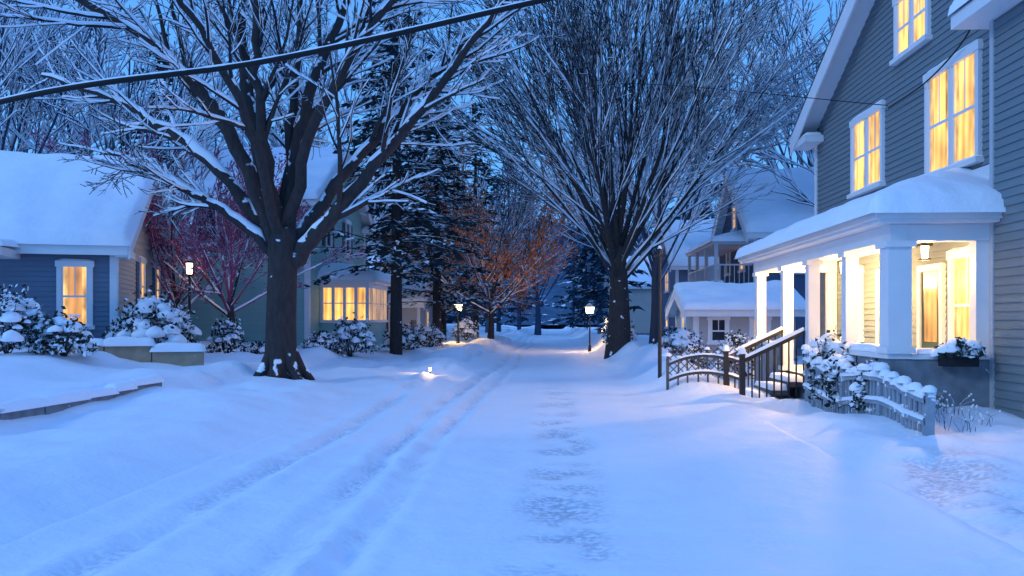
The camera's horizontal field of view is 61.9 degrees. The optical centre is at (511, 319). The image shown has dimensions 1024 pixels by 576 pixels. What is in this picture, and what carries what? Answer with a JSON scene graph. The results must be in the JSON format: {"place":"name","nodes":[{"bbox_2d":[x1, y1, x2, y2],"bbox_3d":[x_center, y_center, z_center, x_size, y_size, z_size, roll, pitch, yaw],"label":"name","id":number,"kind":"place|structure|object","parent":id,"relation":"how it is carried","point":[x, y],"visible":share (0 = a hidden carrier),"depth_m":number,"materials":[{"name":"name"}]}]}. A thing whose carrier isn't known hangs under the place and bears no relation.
{"place":"outdoors","nodes":[
{"label":"outdoors","id":0,"kind":"place"},
{"bbox_2d":[0,0,554,104],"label":"power line","id":1,"kind":"object","parent":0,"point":[255,62],"visible":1,"depth_m":11.95,"materials":[{"name":"rubber"}]},
{"bbox_2d":[0,0,841,230],"label":"sky","id":2,"kind":"structure","parent":0,"point":[822,14],"materials":[{"name":"blue"}]},
{"bbox_2d":[367,216,654,324],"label":"hill","id":3,"kind":"structure","parent":0,"point":[550,313],"depth_m":194.78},
{"bbox_2d":[0,326,1023,575],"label":"road","id":4,"kind":"structure","parent":0,"point":[548,452],"depth_m":8.07,"materials":[{"name":"snow"}]},
{"bbox_2d":[0,323,1023,551],"bbox_3d":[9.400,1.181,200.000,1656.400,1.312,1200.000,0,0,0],"label":"snowy ground","id":5,"kind":"structure","parent":0,"point":[71,462],"depth_m":11.29,"materials":[{"name":"snow"}]},
{"bbox_2d":[0,284,51,353],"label":"snowy shrub","id":6,"kind":"object","parent":5,"relation":"on","point":[15,315],"visible":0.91,"depth_m":17.43,"materials":[{"name":"snow"}]},
{"bbox_2d":[28,306,98,356],"bbox_3d":[-9.361,0.279,17.822,1.319,1.151,1.286,0,0,-21],"label":"snowy shrub","id":7,"kind":"object","parent":5,"relation":"on","point":[63,327],"visible":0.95,"depth_m":17.57,"materials":[{"name":"green plant"}]},
{"bbox_2d":[0,0,158,153],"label":"bare tree","id":8,"kind":"object","parent":5,"relation":"on","point":[10,75],"visible":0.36,"depth_m":31.82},
{"bbox_2d":[0,374,164,419],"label":"garden edging","id":9,"kind":"object","parent":5,"relation":"on","point":[32,406],"visible":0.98,"depth_m":12.46,"materials":[{"name":"stone"}]},
{"bbox_2d":[0,0,170,154],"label":"bare tree","id":10,"kind":"object","parent":5,"relation":"on","point":[45,114],"visible":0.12,"depth_m":39.16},
{"bbox_2d":[0,150,179,348],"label":"bluegrey cottage","id":11,"kind":"structure","parent":5,"relation":"on","point":[68,241],"depth_m":21.90,"materials":[{"name":"blue"}]},
{"bbox_2d":[68,263,157,321],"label":"window panes","id":12,"kind":"structure","parent":11,"relation":"in","point":[74,303],"depth_m":21.69,"materials":[{"name":"yellow"}]},
{"bbox_2d":[58,346,203,365],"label":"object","id":13,"kind":"object","parent":5,"relation":"on","point":[139,353],"visible":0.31,"depth_m":19.98,"materials":[{"name":"stone"}]},
{"bbox_2d":[64,336,206,351],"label":"snow","id":14,"kind":"structure","parent":13,"relation":"on","point":[155,347],"depth_m":19.96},
{"bbox_2d":[0,0,281,187],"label":"bare tree","id":15,"kind":"object","parent":5,"relation":"on","point":[211,131],"visible":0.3,"depth_m":31.79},
{"bbox_2d":[102,285,201,343],"bbox_3d":[-9.247,0.060,22.024,2.475,1.917,2.452,0,0,0],"label":"snowy shrub","id":16,"kind":"object","parent":5,"relation":"on","point":[148,316],"visible":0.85,"depth_m":21.41,"materials":[{"name":"snow"}]},
{"bbox_2d":[115,32,191,214],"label":"pine tree","id":17,"kind":"object","parent":5,"relation":"on","point":[152,96],"visible":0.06,"depth_m":45.76,"materials":[{"name":"green plant"}]},
{"bbox_2d":[26,99,310,310],"bbox_3d":[-11.181,-3.180,28.725,9.073,8.861,7.678,0,0,-8],"label":"crabapple tree","id":18,"kind":"object","parent":5,"relation":"on","point":[150,232],"visible":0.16,"depth_m":28.32,"materials":[{"name":"red plant"}]},
{"bbox_2d":[205,314,248,352],"bbox_3d":[-8.098,0.459,24.165,1.228,1.258,1.213,0,0,0],"label":"snowy shrub","id":19,"kind":"object","parent":5,"relation":"on","point":[227,326],"visible":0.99,"depth_m":24.05,"materials":[{"name":"snow"}]},
{"bbox_2d":[147,159,376,351],"bbox_3d":[-8.158,-1.866,26.712,5.814,6.297,7.214,0,0,41],"label":"crabapple tree","id":20,"kind":"object","parent":5,"relation":"on","point":[192,239],"visible":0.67,"depth_m":26.00,"materials":[{"name":"red plant"}]},
{"bbox_2d":[0,0,565,379],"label":"bare maple tree","id":21,"kind":"object","parent":5,"relation":"on","point":[286,245],"visible":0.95,"depth_m":19.66,"materials":[{"name":"brown plant"}]},
{"bbox_2d":[301,330,338,348],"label":"snowy shrub","id":22,"kind":"object","parent":5,"relation":"on","point":[321,338],"visible":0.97,"depth_m":27.93,"materials":[{"name":"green plant"}]},
{"bbox_2d":[157,0,494,236],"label":"bare tree","id":23,"kind":"object","parent":5,"relation":"on","point":[272,139],"visible":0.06,"depth_m":44.68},
{"bbox_2d":[320,322,385,349],"bbox_3d":[-6.401,0.750,34.756,1.870,1.300,3.600,0,0,3],"label":"bay base","id":24,"kind":"object","parent":5,"relation":"on","point":[378,329],"visible":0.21,"depth_m":34.10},
{"bbox_2d":[327,312,379,356],"bbox_3d":[-5.594,0.537,28.938,1.783,1.611,1.877,0,0,-41],"label":"snowy shrub","id":25,"kind":"object","parent":5,"relation":"on","point":[343,333],"visible":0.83,"depth_m":28.69,"materials":[{"name":"snow"}]},
{"bbox_2d":[301,0,471,354],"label":"pine tree","id":26,"kind":"object","parent":5,"relation":"on","point":[394,250],"visible":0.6,"depth_m":31.81,"materials":[{"name":"green plant"}]},
{"bbox_2d":[380,324,416,348],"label":"snowy shrub","id":27,"kind":"object","parent":5,"relation":"on","point":[408,335],"visible":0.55,"depth_m":33.32,"materials":[{"name":"snow"}]},
{"bbox_2d":[354,42,444,332],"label":"pine tree","id":28,"kind":"object","parent":5,"relation":"on","point":[372,74],"visible":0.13,"depth_m":49.87,"materials":[{"name":"green plant"}]},
{"bbox_2d":[388,275,432,332],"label":"white cottage","id":29,"kind":"structure","parent":5,"relation":"on","point":[419,312],"depth_m":52.04,"materials":[{"name":"beige"}]},
{"bbox_2d":[60,113,778,334],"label":"distant trees","id":30,"kind":"object","parent":5,"relation":"on","point":[584,277],"visible":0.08,"depth_m":93.64,"materials":[{"name":"brown plant"}]},
{"bbox_2d":[417,323,446,346],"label":"snowy shrub","id":31,"kind":"object","parent":5,"relation":"on","point":[430,332],"visible":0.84,"depth_m":40.72,"materials":[{"name":"snow"}]},
{"bbox_2d":[384,94,508,343],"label":"pine tree","id":32,"kind":"object","parent":5,"relation":"on","point":[437,272],"visible":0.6,"depth_m":42.73,"materials":[{"name":"green plant"}]},
{"bbox_2d":[365,195,536,339],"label":"russet leaf tree","id":33,"kind":"object","parent":5,"relation":"on","point":[443,315],"visible":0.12,"depth_m":56.48,"materials":[{"name":"orange plant"}]},
{"bbox_2d":[366,91,562,337],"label":"bare tree","id":34,"kind":"object","parent":5,"relation":"on","point":[466,314],"visible":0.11,"depth_m":66.59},
{"bbox_2d":[450,317,479,339],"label":"snowy shrub","id":35,"kind":"object","parent":5,"relation":"on","point":[469,329],"visible":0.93,"depth_m":49.62,"materials":[{"name":"white plant"}]},
{"bbox_2d":[442,104,514,338],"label":"pine tree","id":36,"kind":"object","parent":5,"relation":"on","point":[490,181],"visible":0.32,"depth_m":60.90,"materials":[{"name":"green plant"}]},
{"bbox_2d":[386,144,589,338],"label":"russet leaf tree","id":37,"kind":"object","parent":5,"relation":"on","point":[536,260],"visible":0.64,"depth_m":50.39,"materials":[{"name":"brown plant"}]},
{"bbox_2d":[382,0,837,358],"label":"vase shaped bare tree","id":38,"kind":"object","parent":5,"relation":"on","point":[582,58],"visible":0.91,"depth_m":33.51,"materials":[{"name":"brown plant"}]},
{"bbox_2d":[539,63,704,281],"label":"branches","id":39,"kind":"object","parent":38,"relation":"attached to","point":[652,224],"visible":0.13,"depth_m":62.41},
{"bbox_2d":[653,245,666,377],"bbox_3d":[3.550,-0.054,20.500,0.320,3.480,0.120,0,0,0],"label":"utility post","id":40,"kind":"object","parent":5,"relation":"on","point":[659,255],"visible":0.86,"depth_m":20.47,"materials":[{"name":"metal"}]},
{"bbox_2d":[563,51,773,343],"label":"bare tree","id":41,"kind":"object","parent":5,"relation":"on","point":[653,268],"visible":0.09,"depth_m":49.80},
{"bbox_2d":[652,326,705,352],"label":"snowy shrub","id":42,"kind":"object","parent":5,"relation":"on","point":[678,338],"visible":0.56,"depth_m":26.19,"materials":[{"name":"snow"}]},
{"bbox_2d":[669,343,712,368],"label":"snowy shrub","id":43,"kind":"object","parent":5,"relation":"on","point":[690,346],"visible":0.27,"depth_m":23.30,"materials":[{"name":"green plant"}]},
{"bbox_2d":[663,347,738,389],"bbox_3d":[4.181,1.192,18.746,1.722,1.203,0.177,0,0,11],"label":"lattice fence","id":44,"kind":"object","parent":5,"relation":"on","point":[717,354],"visible":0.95,"depth_m":18.75,"materials":[{"name":"brown wood"}]},
{"bbox_2d":[713,329,753,378],"bbox_3d":[5.964,0.953,22.410,1.456,1.425,1.363,0,0,0],"label":"snowy shrub","id":45,"kind":"object","parent":5,"relation":"on","point":[732,342],"visible":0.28,"depth_m":22.24,"materials":[{"name":"green plant"}]},
{"bbox_2d":[664,280,804,363],"bbox_3d":[8.048,0.571,31.220,4.260,4.058,5.100,0,0,3],"label":"grey bungalow","id":46,"kind":"object","parent":5,"relation":"on","point":[712,312],"visible":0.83,"depth_m":29.13,"materials":[{"name":"beige"}]},
{"bbox_2d":[684,0,844,187],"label":"bare tree","id":47,"kind":"object","parent":5,"relation":"on","point":[805,31],"visible":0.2,"depth_m":45.94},
{"bbox_2d":[734,333,804,398],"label":"balusters","id":48,"kind":"object","parent":5,"relation":"on","point":[767,364],"visible":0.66,"depth_m":17.01,"materials":[{"name":"metal"}]},
{"bbox_2d":[729,330,804,361],"bbox_3d":[5.250,0.535,17.820,1.230,0.670,1.670,0,0,3],"label":"handrail","id":49,"kind":"object","parent":48,"relation":"attached to","point":[774,346],"visible":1,"depth_m":17.00,"materials":[{"name":"metal"}]},
{"bbox_2d":[722,326,804,357],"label":"rail snow","id":50,"kind":"structure","parent":49,"relation":"on","point":[742,349],"depth_m":17.01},
{"bbox_2d":[749,377,802,396],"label":"steps","id":51,"kind":"structure","parent":5,"relation":"on","point":[784,392],"depth_m":17.07,"materials":[{"name":"grey wood"}]},
{"bbox_2d":[746,372,802,397],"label":"step snow","id":52,"kind":"structure","parent":51,"relation":"on","point":[770,384],"depth_m":17.36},
{"bbox_2d":[731,4,841,206],"bbox_3d":[17.241,-6.664,32.439,14.979,16.943,16.629,0,0,0],"label":"bare tree","id":53,"kind":"object","parent":5,"relation":"on","point":[803,199],"visible":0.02,"depth_m":36.68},
{"bbox_2d":[797,349,802,355],"bbox_3d":[14.845,1.850,39.288,9.120,1.300,7.720,0,0,3],"label":"foundation","id":54,"kind":"object","parent":5,"relation":"on","point":[799,352],"depth_m":35.56,"materials":[{"name":"stone"}]},
{"bbox_2d":[759,238,804,348],"bbox_3d":[14.845,-1.300,39.288,9.000,5.000,7.656,0,0,3],"label":"side siding","id":55,"kind":"object","parent":54,"relation":"on","point":[799,283],"visible":0.05,"depth_m":35.60,"materials":[{"name":"blue wood"}]},
{"bbox_2d":[806,327,841,401],"bbox_3d":[5.831,0.877,15.509,0.963,1.594,0.983,0,0,24],"label":"snowy shrub","id":56,"kind":"object","parent":5,"relation":"on","point":[819,352],"visible":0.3,"depth_m":15.49,"materials":[{"name":"snow"}]},
{"bbox_2d":[816,340,859,410],"bbox_3d":[5.686,0.995,14.384,0.994,1.337,1.006,0,0,38],"label":"snowy shrub","id":57,"kind":"object","parent":5,"relation":"on","point":[829,379],"visible":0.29,"depth_m":14.37,"materials":[{"name":"snow"}]},
{"bbox_2d":[848,358,878,411],"bbox_3d":[5.592,1.072,13.225,0.725,0.961,0.790,0,0,0],"label":"snowy shrub","id":58,"kind":"object","parent":5,"relation":"on","point":[857,386],"visible":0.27,"depth_m":13.14,"materials":[{"name":"snow"}]},
{"bbox_2d":[801,344,936,435],"bbox_3d":[5.469,1.172,13.624,0.274,1.420,5.632,0,0,3],"label":"picket fence","id":59,"kind":"object","parent":5,"relation":"on","point":[886,387],"visible":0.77,"depth_m":12.45,"materials":[{"name":"paint"}]},
{"bbox_2d":[755,241,988,365],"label":"porch columns","id":60,"kind":"structure","parent":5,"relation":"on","point":[895,296],"depth_m":12.89,"materials":[{"name":"wood"}]},
{"bbox_2d":[752,241,916,276],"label":"column caps","id":61,"kind":"object","parent":60,"relation":"on","point":[881,245],"depth_m":14.58,"materials":[{"name":"white paint"}]},
{"bbox_2d":[735,167,1005,258],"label":"porch roof snow","id":62,"kind":"structure","parent":60,"relation":"on","point":[956,189],"depth_m":12.61,"materials":[{"name":"snow"}]},
{"bbox_2d":[754,224,988,272],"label":"porch beam","id":63,"kind":"structure","parent":60,"relation":"on","point":[865,240],"depth_m":13.40,"materials":[{"name":"wood"}]},
{"bbox_2d":[738,212,1002,261],"bbox_3d":[6.628,-1.521,16.904,2.270,0.098,9.200,0,0,3],"label":"porch eave","id":64,"kind":"object","parent":63,"relation":"on","point":[871,217],"visible":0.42,"depth_m":12.63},
{"bbox_2d":[756,344,988,411],"bbox_3d":[6.558,1.290,16.908,1.470,1.420,8.540,0,0,3],"label":"porch base","id":65,"kind":"object","parent":5,"relation":"on","point":[959,384],"visible":0.16,"depth_m":12.65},
{"bbox_2d":[785,365,802,376],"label":"porch floor","id":66,"kind":"structure","parent":65,"relation":"on","point":[799,370],"depth_m":18.59,"materials":[{"name":"grey wood"}]},
{"bbox_2d":[753,336,915,374],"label":"column bases","id":67,"kind":"object","parent":66,"relation":"on","point":[896,350],"depth_m":12.59,"materials":[{"name":"white paint"}]},
{"bbox_2d":[763,340,989,358],"bbox_3d":[6.533,0.541,16.909,1.520,0.082,8.600,0,0,3],"label":"porch coping","id":68,"kind":"object","parent":65,"relation":"on","point":[889,356],"visible":0.52,"depth_m":12.78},
{"bbox_2d":[807,339,932,353],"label":"coping snow","id":69,"kind":"structure","parent":68,"relation":"on","point":[869,347],"depth_m":13.90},
{"bbox_2d":[938,354,978,366],"bbox_3d":[6.535,0.590,12.489,0.500,0.180,0.190,0,0,3],"label":"flower box","id":70,"kind":"object","parent":65,"relation":"attached to","point":[956,362],"visible":0.71,"depth_m":12.40,"materials":[{"name":"wood"}]},
{"bbox_2d":[930,337,985,358],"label":"flower box greens","id":71,"kind":"object","parent":70,"relation":"in","point":[962,348],"visible":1,"depth_m":12.27,"materials":[{"name":"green plant"}]},
{"bbox_2d":[917,390,1000,432],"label":"dry weeds","id":72,"kind":"object","parent":5,"relation":"on","point":[947,405],"visible":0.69,"depth_m":11.56,"materials":[{"name":"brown plant"}]},
{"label":"walls","id":73,"kind":"object","parent":5,"relation":"on","visible":0},
{"bbox_2d":[164,145,375,227],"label":"roof snow","id":74,"kind":"structure","parent":73,"relation":"on","point":[322,170],"depth_m":33.40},
{"bbox_2d":[304,207,364,343],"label":"corner boards","id":75,"kind":"object","parent":73,"relation":"attached to","point":[307,307],"visible":0.21,"depth_m":31.46,"materials":[{"name":"white paint"}]},
{"bbox_2d":[311,179,363,334],"bbox_3d":[-7.285,-2.990,36.199,0.028,7.980,9.400,0,0,3],"label":"front siding","id":76,"kind":"object","parent":73,"relation":"attached to","point":[355,218],"visible":0.23,"depth_m":34.43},
{"bbox_2d":[320,288,386,319],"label":"bay mullions","id":77,"kind":"object","parent":76,"relation":"attached to","point":[374,311],"visible":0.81,"depth_m":33.02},
{"bbox_2d":[324,288,364,319],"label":"window","id":78,"kind":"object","parent":77,"relation":"in","point":[339,299],"visible":0.5,"depth_m":33.06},
{"bbox_2d":[320,282,387,290],"bbox_3d":[-6.376,-1.350,34.755,1.920,0.200,3.700,0,0,3],"label":"bay head","id":79,"kind":"object","parent":76,"relation":"attached to","point":[354,285],"visible":0.71,"depth_m":32.92},
{"bbox_2d":[317,263,390,282],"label":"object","id":80,"kind":"structure","parent":79,"relation":"on","point":[370,274],"depth_m":32.70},
{"bbox_3d":[7.264,-1.200,11.288,0.470,6.400,2.540,0,0,3],"label":"wing","id":81,"kind":"object","parent":5,"relation":"on","visible":0},
{"bbox_2d":[794,135,823,150],"bbox_3d":[7.506,-4.665,16.413,0.470,0.160,13.360,0,0,3],"label":"cornice return","id":82,"kind":"object","parent":81,"relation":"on","point":[807,142],"visible":1,"depth_m":22.15,"materials":[{"name":"white paint"}]},
{"bbox_2d":[989,20,994,408],"bbox_3d":[7.109,-1.200,12.554,0.120,6.400,0.095,0,0,3],"label":"wing corner","id":83,"kind":"object","parent":81,"relation":"attached to","point":[991,225],"visible":0.43,"depth_m":12.54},
{"bbox_3d":[-9.896,1.650,36.323,5.320,1.300,9.520,0,0,3],"label":"foundation","id":84,"kind":"object","parent":5,"relation":"on","visible":0},
{"bbox_2d":[170,206,303,344],"bbox_3d":[-9.896,-1.750,36.322,5.200,5.500,9.456,0,0,3],"label":"side siding","id":85,"kind":"object","parent":84,"relation":"on","point":[252,317],"visible":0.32,"depth_m":31.60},
{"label":"foundation","id":86,"kind":"object","parent":5,"relation":"on","visible":0},
{"bbox_2d":[628,289,650,332],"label":"side siding","id":87,"kind":"object","parent":86,"relation":"on","point":[640,319],"visible":0.15,"depth_m":79.87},
{"bbox_3d":[12.266,1.900,16.188,9.120,1.300,12.520,0,0,3],"label":"foundation","id":88,"kind":"object","parent":5,"relation":"on","visible":0},
{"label":"walls","id":89,"kind":"object","parent":88,"relation":"on","visible":0},
{"bbox_2d":[284,83,887,116],"bbox_3d":[1.194,-5.950,25.437,20.078,3.119,4.332,0,0,39],"label":"service wire","id":90,"kind":"object","parent":89,"relation":"attached to","point":[671,85],"visible":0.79,"depth_m":23.51,"materials":[{"name":"rubber"}]},
{"bbox_2d":[788,0,845,140],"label":"roof snow","id":91,"kind":"structure","parent":89,"relation":"on","point":[819,64],"depth_m":20.62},
{"bbox_2d":[790,0,857,155],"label":"barge boards","id":92,"kind":"object","parent":91,"relation":"attached to","point":[839,30],"visible":1,"depth_m":20.35,"materials":[{"name":"white paint"}]},
{"bbox_2d":[800,0,874,136],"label":"soffit","id":93,"kind":"structure","parent":91,"relation":"attached to","point":[853,29],"depth_m":20.19,"materials":[{"name":"white paint"}]},
{"bbox_2d":[817,0,988,347],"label":"front siding","id":94,"kind":"object","parent":89,"relation":"attached to","point":[870,75],"visible":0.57,"depth_m":17.81,"materials":[{"name":"wood"}]},
{"bbox_2d":[876,262,945,347],"bbox_3d":[7.739,0.010,16.682,0.090,2.180,3.100,0,0,3],"label":"door trim","id":95,"kind":"structure","parent":94,"relation":"attached to","point":[941,267],"depth_m":15.88,"materials":[{"name":"white paint"}]},
{"bbox_2d":[922,270,938,347],"bbox_3d":[7.695,0.100,15.653,0.019,2.000,0.800,0,0,3],"label":"door","id":96,"kind":"structure","parent":95,"relation":"attached to","point":[934,274],"depth_m":15.67,"materials":[{"name":"paint"}]},
{"bbox_2d":[924,278,936,341],"bbox_3d":[7.681,-0.175,15.653,0.012,1.150,0.500,0,0,3],"label":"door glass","id":97,"kind":"object","parent":96,"relation":"attached to","point":[930,310],"visible":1,"depth_m":15.65,"materials":[{"name":"yellow"}]},
{"bbox_2d":[840,0,983,341],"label":"window trim","id":98,"kind":"structure","parent":94,"relation":"attached to","point":[976,47],"depth_m":15.75,"materials":[{"name":"wood"}]},
{"bbox_2d":[853,0,974,337],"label":"window sashes","id":99,"kind":"object","parent":98,"relation":"in","point":[954,115],"depth_m":15.46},
{"bbox_2d":[857,0,971,339],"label":"window panes","id":100,"kind":"object","parent":99,"relation":"in","point":[965,134],"visible":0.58,"depth_m":15.23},
{"bbox_2d":[855,0,974,336],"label":"curtains","id":101,"kind":"object","parent":98,"relation":"attached to","point":[957,297],"visible":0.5,"depth_m":15.07,"materials":[{"name":"yellow fabric"}]},
{"bbox_2d":[688,244,717,281],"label":"porch columns","id":102,"kind":"structure","parent":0,"point":[706,261],"depth_m":38.31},
{"bbox_2d":[686,241,752,256],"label":"porch roof","id":103,"kind":"structure","parent":102,"relation":"on","point":[725,247],"depth_m":38.19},
{"bbox_2d":[685,230,752,254],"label":"porch roof snow","id":104,"kind":"structure","parent":0,"point":[738,235],"depth_m":36.22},
{"bbox_2d":[742,218,999,262],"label":"porch ceiling","id":105,"kind":"structure","parent":0,"point":[878,223],"depth_m":13.72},
{"bbox_2d":[951,0,1023,29],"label":"wing eave","id":106,"kind":"object","parent":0,"point":[976,14],"visible":0.6,"depth_m":12.37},
{"bbox_2d":[994,1,1023,418],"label":"wing siding","id":107,"kind":"object","parent":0,"point":[1009,226],"visible":0.93,"depth_m":12.08,"materials":[{"name":"wood"}]},
{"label":"porch floor","id":108,"kind":"structure","parent":0,"visible":0},
{"bbox_2d":[689,264,752,282],"bbox_3d":[9.524,-0.635,39.509,1.550,3.470,7.060,0,0,3],"label":"porch rail","id":109,"kind":"object","parent":108,"relation":"on","point":[709,273],"visible":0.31,"depth_m":37.33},
{"bbox_3d":[14.845,-5.123,39.288,9.800,3.235,8.400,0,0,3],"label":"roof","id":110,"kind":"object","parent":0,"visible":0},
{"bbox_2d":[712,175,747,242],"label":"barge boards","id":111,"kind":"object","parent":110,"relation":"attached to","point":[745,233],"visible":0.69,"depth_m":38.26,"materials":[{"name":"white paint"}]},
{"bbox_2d":[711,167,813,236],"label":"roof snow","id":112,"kind":"structure","parent":110,"relation":"on","point":[780,211],"depth_m":36.81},
{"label":"roof","id":113,"kind":"object","parent":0,"visible":0},
{"bbox_2d":[662,218,714,265],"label":"roof snow","id":114,"kind":"structure","parent":113,"relation":"on","point":[692,239],"depth_m":54.51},
{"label":"roof","id":115,"kind":"object","parent":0,"visible":0},
{"bbox_2d":[604,256,652,285],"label":"roof snow","id":116,"kind":"structure","parent":115,"relation":"on","point":[644,277],"depth_m":80.49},
{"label":"walls","id":117,"kind":"object","parent":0,"visible":0},
{"bbox_2d":[720,197,752,282],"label":"front siding","id":118,"kind":"object","parent":117,"relation":"attached to","point":[727,227],"visible":0.2,"depth_m":40.10,"materials":[{"name":"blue wood"}]},
{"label":"walls","id":119,"kind":"object","parent":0,"visible":0},
{"bbox_2d":[661,246,674,336],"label":"front siding","id":120,"kind":"object","parent":119,"relation":"attached to","point":[665,297],"visible":0.22,"depth_m":57.53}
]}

